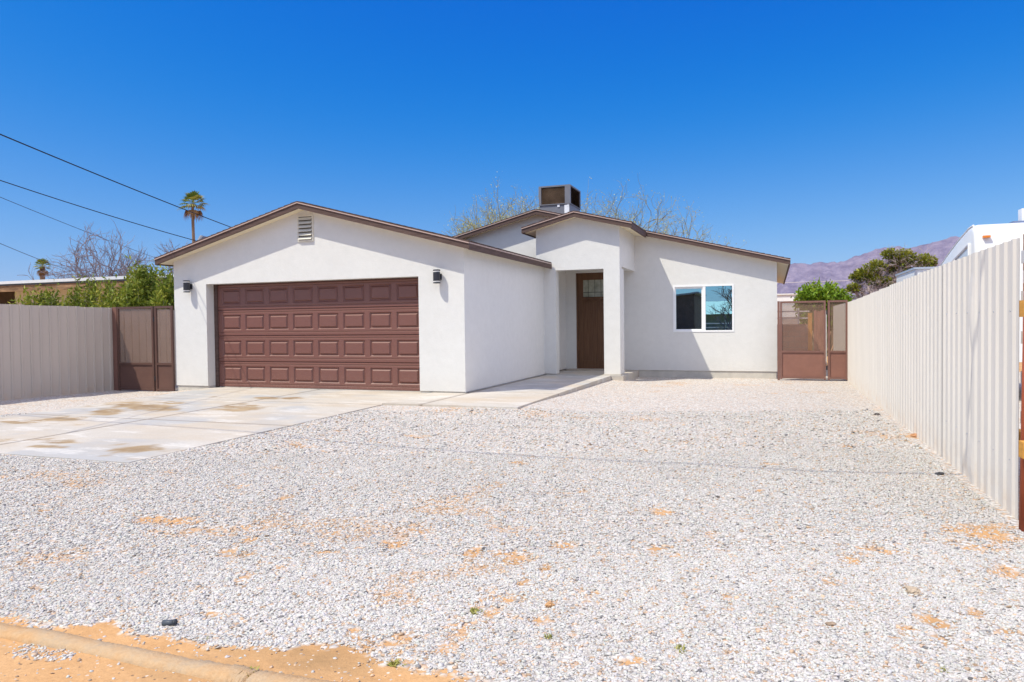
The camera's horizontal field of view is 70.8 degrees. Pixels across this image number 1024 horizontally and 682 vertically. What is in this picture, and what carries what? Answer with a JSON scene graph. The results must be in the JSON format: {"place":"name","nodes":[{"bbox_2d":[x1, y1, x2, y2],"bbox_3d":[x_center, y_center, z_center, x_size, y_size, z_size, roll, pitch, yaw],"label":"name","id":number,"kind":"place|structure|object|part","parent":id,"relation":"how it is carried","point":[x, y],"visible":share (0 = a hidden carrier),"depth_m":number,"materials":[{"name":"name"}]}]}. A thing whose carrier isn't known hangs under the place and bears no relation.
{"place":"outdoors","nodes":[
{"label":"outdoors","id":0,"kind":"place"},
{"bbox_2d":[0,243,69,270],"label":"power line","id":1,"kind":"object","parent":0,"point":[31,256],"visible":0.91,"depth_m":36.07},
{"bbox_2d":[0,197,154,257],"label":"power line","id":2,"kind":"object","parent":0,"point":[62,222],"visible":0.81,"depth_m":36.11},
{"bbox_2d":[0,274,173,306],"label":"neighbour house","id":3,"kind":"structure","parent":0,"point":[9,290],"depth_m":24.55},
{"bbox_2d":[0,134,229,226],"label":"power line","id":4,"kind":"object","parent":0,"point":[105,177],"visible":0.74,"depth_m":13.80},
{"bbox_2d":[0,387,427,462],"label":"driveway","id":5,"kind":"structure","parent":0,"point":[130,430],"depth_m":9.95,"materials":[{"name":"concrete"}]},
{"bbox_2d":[382,375,610,408],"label":"path","id":6,"kind":"structure","parent":0,"point":[520,394],"depth_m":12.89,"materials":[{"name":"concrete"}]},
{"bbox_2d":[0,323,1023,681],"bbox_3d":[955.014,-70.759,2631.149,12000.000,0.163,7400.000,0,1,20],"label":"ground","id":7,"kind":"structure","parent":0,"point":[708,395],"depth_m":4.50,"materials":[{"name":"white gravel"}]},
{"bbox_2d":[5,284,50,305],"bbox_3d":[-13.885,-0.283,20.803,1.439,2.765,1.454,-1,1,3],"label":"oleander shrub","id":8,"kind":"object","parent":7,"relation":"on","point":[28,298],"visible":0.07,"depth_m":20.68,"materials":[{"name":"green plant"}]},
{"bbox_2d":[35,258,52,279],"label":"palm tree","id":9,"kind":"object","parent":7,"relation":"on","point":[41,268],"visible":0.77,"depth_m":55.42,"materials":[{"name":"green plant"}]},
{"bbox_2d":[34,283,78,305],"bbox_3d":[-13.244,-0.406,20.951,1.575,2.896,1.635,0,1,20],"label":"oleander shrub","id":10,"kind":"object","parent":7,"relation":"on","point":[54,301],"visible":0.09,"depth_m":20.93,"materials":[{"name":"green plant"}]},
{"bbox_2d":[64,273,105,306],"bbox_3d":[-12.466,-0.483,21.055,1.533,3.026,1.235,0,1,20],"label":"oleander shrub","id":11,"kind":"object","parent":7,"relation":"on","point":[80,301],"visible":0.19,"depth_m":20.94,"materials":[{"name":"green plant"}]},
{"bbox_2d":[0,304,175,400],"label":"metal fence","id":12,"kind":"object","parent":7,"relation":"on","point":[45,351],"visible":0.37,"depth_m":14.97,"materials":[{"name":"beige metal"}]},
{"bbox_2d":[112,306,174,391],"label":"metal gate","id":13,"kind":"structure","parent":12,"relation":"attached to","point":[155,375],"depth_m":15.70,"materials":[{"name":"brown metal"}]},
{"bbox_2d":[17,221,187,279],"bbox_3d":[-18.021,-1.972,35.791,10.054,7.465,9.428,-1,1,-22],"label":"bare tree","id":14,"kind":"object","parent":7,"relation":"on","point":[96,264],"visible":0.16,"depth_m":33.15,"materials":[{"name":"brown plant"}]},
{"bbox_2d":[84,274,126,307],"bbox_3d":[-11.124,-0.419,19.975,1.724,2.920,1.535,0,1,20],"label":"oleander shrub","id":15,"kind":"object","parent":7,"relation":"on","point":[104,303],"visible":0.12,"depth_m":19.83,"materials":[{"name":"green plant"}]},
{"bbox_2d":[104,254,173,308],"bbox_3d":[-9.630,-0.568,19.247,2.368,3.429,1.962,0,1,20],"label":"oleander shrub","id":16,"kind":"object","parent":7,"relation":"on","point":[138,290],"visible":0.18,"depth_m":18.86,"materials":[{"name":"green plant"}]},
{"bbox_2d":[149,272,174,309],"bbox_3d":[-8.620,-0.380,18.270,1.397,2.863,1.293,-1,1,-18],"label":"oleander shrub","id":17,"kind":"object","parent":7,"relation":"on","point":[164,295],"visible":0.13,"depth_m":18.04,"materials":[{"name":"green plant"}]},
{"bbox_2d":[0,622,337,681],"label":"kerb","id":18,"kind":"structure","parent":7,"relation":"on","point":[200,668],"depth_m":2.87,"materials":[{"name":"concrete"}]},
{"bbox_2d":[161,619,177,625],"bbox_3d":[-1.518,1.249,3.193,0.060,0.029,0.029,-1,1,-2],"label":"pipe piece","id":19,"kind":"object","parent":7,"relation":"on","point":[173,622],"visible":1,"depth_m":3.18,"materials":[{"name":"grey plastic"}]},
{"bbox_2d":[177,190,209,242],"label":"palm tree","id":20,"kind":"object","parent":7,"relation":"on","point":[193,195],"visible":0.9,"depth_m":57.91,"materials":[{"name":"green plant"}]},
{"bbox_2d":[387,658,406,667],"bbox_3d":[-0.450,1.249,2.809,0.089,0.023,0.063,0,1,20],"label":"weed","id":21,"kind":"object","parent":7,"relation":"on","point":[395,662],"visible":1,"depth_m":2.80,"materials":[{"name":"green plant"}]},
{"bbox_2d":[154,201,790,392],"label":"house","id":22,"kind":"structure","parent":7,"relation":"on","point":[298,295],"depth_m":15.18,"materials":[{"name":"paint"}]},
{"bbox_2d":[0,180,195,240],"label":"power line","id":23,"kind":"object","parent":22,"relation":"attached to","point":[92,210],"visible":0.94,"depth_m":13.47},
{"bbox_2d":[183,280,192,292],"bbox_3d":[-6.847,-1.149,15.186,0.132,0.250,0.170,0,1,20],"label":"wall lamp","id":24,"kind":"object","parent":22,"relation":"attached to","point":[187,286],"visible":1,"depth_m":15.12,"materials":[{"name":"black metal"}]},
{"bbox_2d":[213,277,419,391],"bbox_3d":[-3.980,-0.172,14.561,4.980,2.300,0.130,0,1,20],"label":"garage door","id":25,"kind":"structure","parent":22,"relation":"in","point":[359,334],"depth_m":14.49,"materials":[{"name":"paint"}]},
{"bbox_2d":[433,269,441,283],"bbox_3d":[-1.372,-1.181,13.198,0.132,0.250,0.170,0,1,20],"label":"wall lamp","id":26,"kind":"object","parent":22,"relation":"attached to","point":[437,276],"visible":1,"depth_m":13.13,"materials":[{"name":"black metal"}]},
{"bbox_2d":[539,184,580,213],"bbox_3d":[1.498,-4.093,22.357,0.990,1.250,1.250,0,1,20],"label":"rooftop cooler","id":27,"kind":"object","parent":22,"relation":"on","point":[566,198],"visible":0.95,"depth_m":21.83,"materials":[{"name":"grey metal"}]},
{"bbox_2d":[578,274,603,368],"bbox_3d":[2.231,-0.531,19.389,0.915,2.550,0.112,0,1,20],"label":"door","id":28,"kind":"structure","parent":22,"relation":"in","point":[590,286],"depth_m":19.44,"materials":[{"name":"brown wood"}]},
{"bbox_2d":[673,284,733,331],"bbox_3d":[4.880,-0.833,18.366,1.500,1.200,0.112,0,1,20],"label":"window","id":29,"kind":"structure","parent":22,"relation":"in","point":[696,308],"depth_m":18.32,"materials":[{"name":"white plastic"}]},
{"bbox_2d":[464,606,482,614],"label":"weed","id":30,"kind":"object","parent":7,"relation":"on","point":[473,610],"visible":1,"depth_m":3.30,"materials":[{"name":"green plant"}]},
{"bbox_2d":[438,177,622,235],"bbox_3d":[-0.044,-3.401,35.926,9.959,9.306,12.536,0,2,37],"label":"palo verde tree","id":31,"kind":"object","parent":7,"relation":"on","point":[474,226],"visible":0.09,"depth_m":34.31,"materials":[{"name":"grey plant"}]},
{"bbox_2d":[545,601,554,607],"bbox_3d":[0.178,1.233,3.367,0.050,0.027,0.031,0,1,10],"label":"rock","id":32,"kind":"object","parent":7,"relation":"on","point":[548,604],"visible":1,"depth_m":3.36,"materials":[{"name":"brown stone"}]},
{"bbox_2d":[581,178,745,246],"bbox_3d":[5.430,-3.121,36.574,13.092,10.632,9.241,0,1,20],"label":"palo verde tree","id":33,"kind":"object","parent":7,"relation":"on","point":[648,227],"visible":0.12,"depth_m":34.54,"materials":[{"name":"grey plant"}]},
{"bbox_2d":[674,644,686,653],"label":"weed","id":34,"kind":"object","parent":7,"relation":"on","point":[679,646],"visible":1,"depth_m":2.90,"materials":[{"name":"green plant"}]},
{"bbox_2d":[777,308,808,359],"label":"block wall","id":35,"kind":"structure","parent":7,"relation":"on","point":[794,337],"depth_m":26.54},
{"bbox_2d":[808,313,811,350],"bbox_3d":[10.552,-0.118,25.485,0.139,1.750,0.100,0,1,20],"label":"timber post","id":36,"kind":"object","parent":7,"relation":"on","point":[809,331],"visible":0.64,"depth_m":25.43,"materials":[{"name":"brown wood"}]},
{"bbox_2d":[814,310,823,350],"bbox_3d":[10.245,-0.154,23.967,0.363,1.740,0.040,0,1,20],"label":"timber fence","id":37,"kind":"object","parent":7,"relation":"on","point":[818,330],"visible":0.56,"depth_m":23.96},
{"bbox_2d":[791,277,855,354],"bbox_3d":[12.647,-1.009,29.034,2.640,3.132,2.091,0,1,20],"label":"garden shrub","id":38,"kind":"object","parent":7,"relation":"on","point":[816,292],"visible":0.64,"depth_m":28.60,"materials":[{"name":"green plant"}]},
{"bbox_2d":[825,621,835,625],"bbox_3d":[1.380,1.224,3.123,0.049,0.020,0.029,0,1,8],"label":"rock","id":39,"kind":"object","parent":7,"relation":"on","point":[831,623],"visible":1,"depth_m":3.11,"materials":[{"name":"beige stone"}]},
{"bbox_2d":[845,245,940,299],"bbox_3d":[14.189,-1.508,26.853,3.258,4.308,1.639,0,1,20],"label":"juniper tree","id":40,"kind":"object","parent":7,"relation":"on","point":[872,277],"visible":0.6,"depth_m":26.72,"materials":[{"name":"green plant"}]},
{"bbox_2d":[904,586,920,594],"bbox_3d":[1.931,1.206,3.474,0.061,0.040,0.070,-2,2,-39],"label":"rock","id":41,"kind":"object","parent":7,"relation":"on","point":[913,590],"visible":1,"depth_m":3.46,"materials":[{"name":"beige stone"}]},
{"bbox_2d":[895,267,934,282],"bbox_3d":[11.462,-0.583,19.768,1.248,2.704,3.080,0,1,20],"label":"box trailer","id":42,"kind":"object","parent":7,"relation":"on","point":[909,273],"visible":0.09,"depth_m":19.15,"materials":[{"name":"silver metal"}]},
{"bbox_2d":[833,238,1023,531],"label":"metal fence","id":43,"kind":"object","parent":7,"relation":"on","point":[933,358],"visible":0.94,"depth_m":6.38,"materials":[{"name":"white metal"}]},
{"bbox_2d":[777,300,847,379],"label":"metal gate","id":44,"kind":"structure","parent":43,"relation":"attached to","point":[803,364],"depth_m":17.05,"materials":[{"name":"brown metal"}]},
{"bbox_2d":[940,208,1023,361],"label":"camper trailer","id":45,"kind":"object","parent":7,"relation":"on","point":[974,239],"visible":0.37,"depth_m":12.00,"materials":[{"name":"white plastic"}]},
{"bbox_3d":[8.190,-1.269,13.328,0.044,0.868,2.144,0,1,20],"label":"window frame","id":46,"kind":"part","parent":45,"relation":"part of","materials":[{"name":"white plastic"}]},
{"bbox_3d":[8.191,-1.259,13.301,0.011,0.750,1.950,0,1,20],"label":"window","id":47,"kind":"part","parent":45,"relation":"part of","materials":[{"name":"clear glass"}]},
{"bbox_2d":[0,0,1023,280],"label":"sky","id":48,"kind":"structure","parent":0,"point":[802,131],"materials":[{"name":"blue"}]},
{"bbox_2d":[557,370,638,380],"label":"porch floor","id":49,"kind":"structure","parent":0,"point":[630,374],"depth_m":17.95,"materials":[{"name":"concrete"}]},
{"bbox_2d":[777,293,799,323],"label":"white shed","id":50,"kind":"structure","parent":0,"point":[785,306],"depth_m":39.18,"materials":[{"name":"paint"}]},
{"bbox_2d":[782,317,797,323],"bbox_3d":[15.072,-0.464,39.191,0.932,1.700,0.040,0,1,20],"label":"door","id":51,"kind":"structure","parent":50,"relation":"in","point":[784,321],"depth_m":39.14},
{"bbox_2d":[785,280,852,282],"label":"power line","id":52,"kind":"object","parent":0,"point":[814,281],"visible":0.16,"depth_m":42.36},
{"bbox_2d":[826,314,826,363],"bbox_3d":[10.219,-0.117,23.467,0.064,1.750,0.080,0,1,20],"label":"fence post","id":53,"kind":"object","parent":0,"point":[826,338],"visible":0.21,"depth_m":23.42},
{"bbox_2d":[777,236,959,300],"bbox_3d":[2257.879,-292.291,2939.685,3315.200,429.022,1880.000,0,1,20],"label":"mountains","id":54,"kind":"structure","parent":0,"point":[804,273],"depth_m":3386.82,"materials":[{"name":"purple stone"}]},
{"bbox_2d":[1020,234,1023,422],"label":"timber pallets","id":55,"kind":"object","parent":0,"point":[1022,261],"visible":0.43,"depth_m":5.74,"materials":[{"name":"wood"}]}
]}

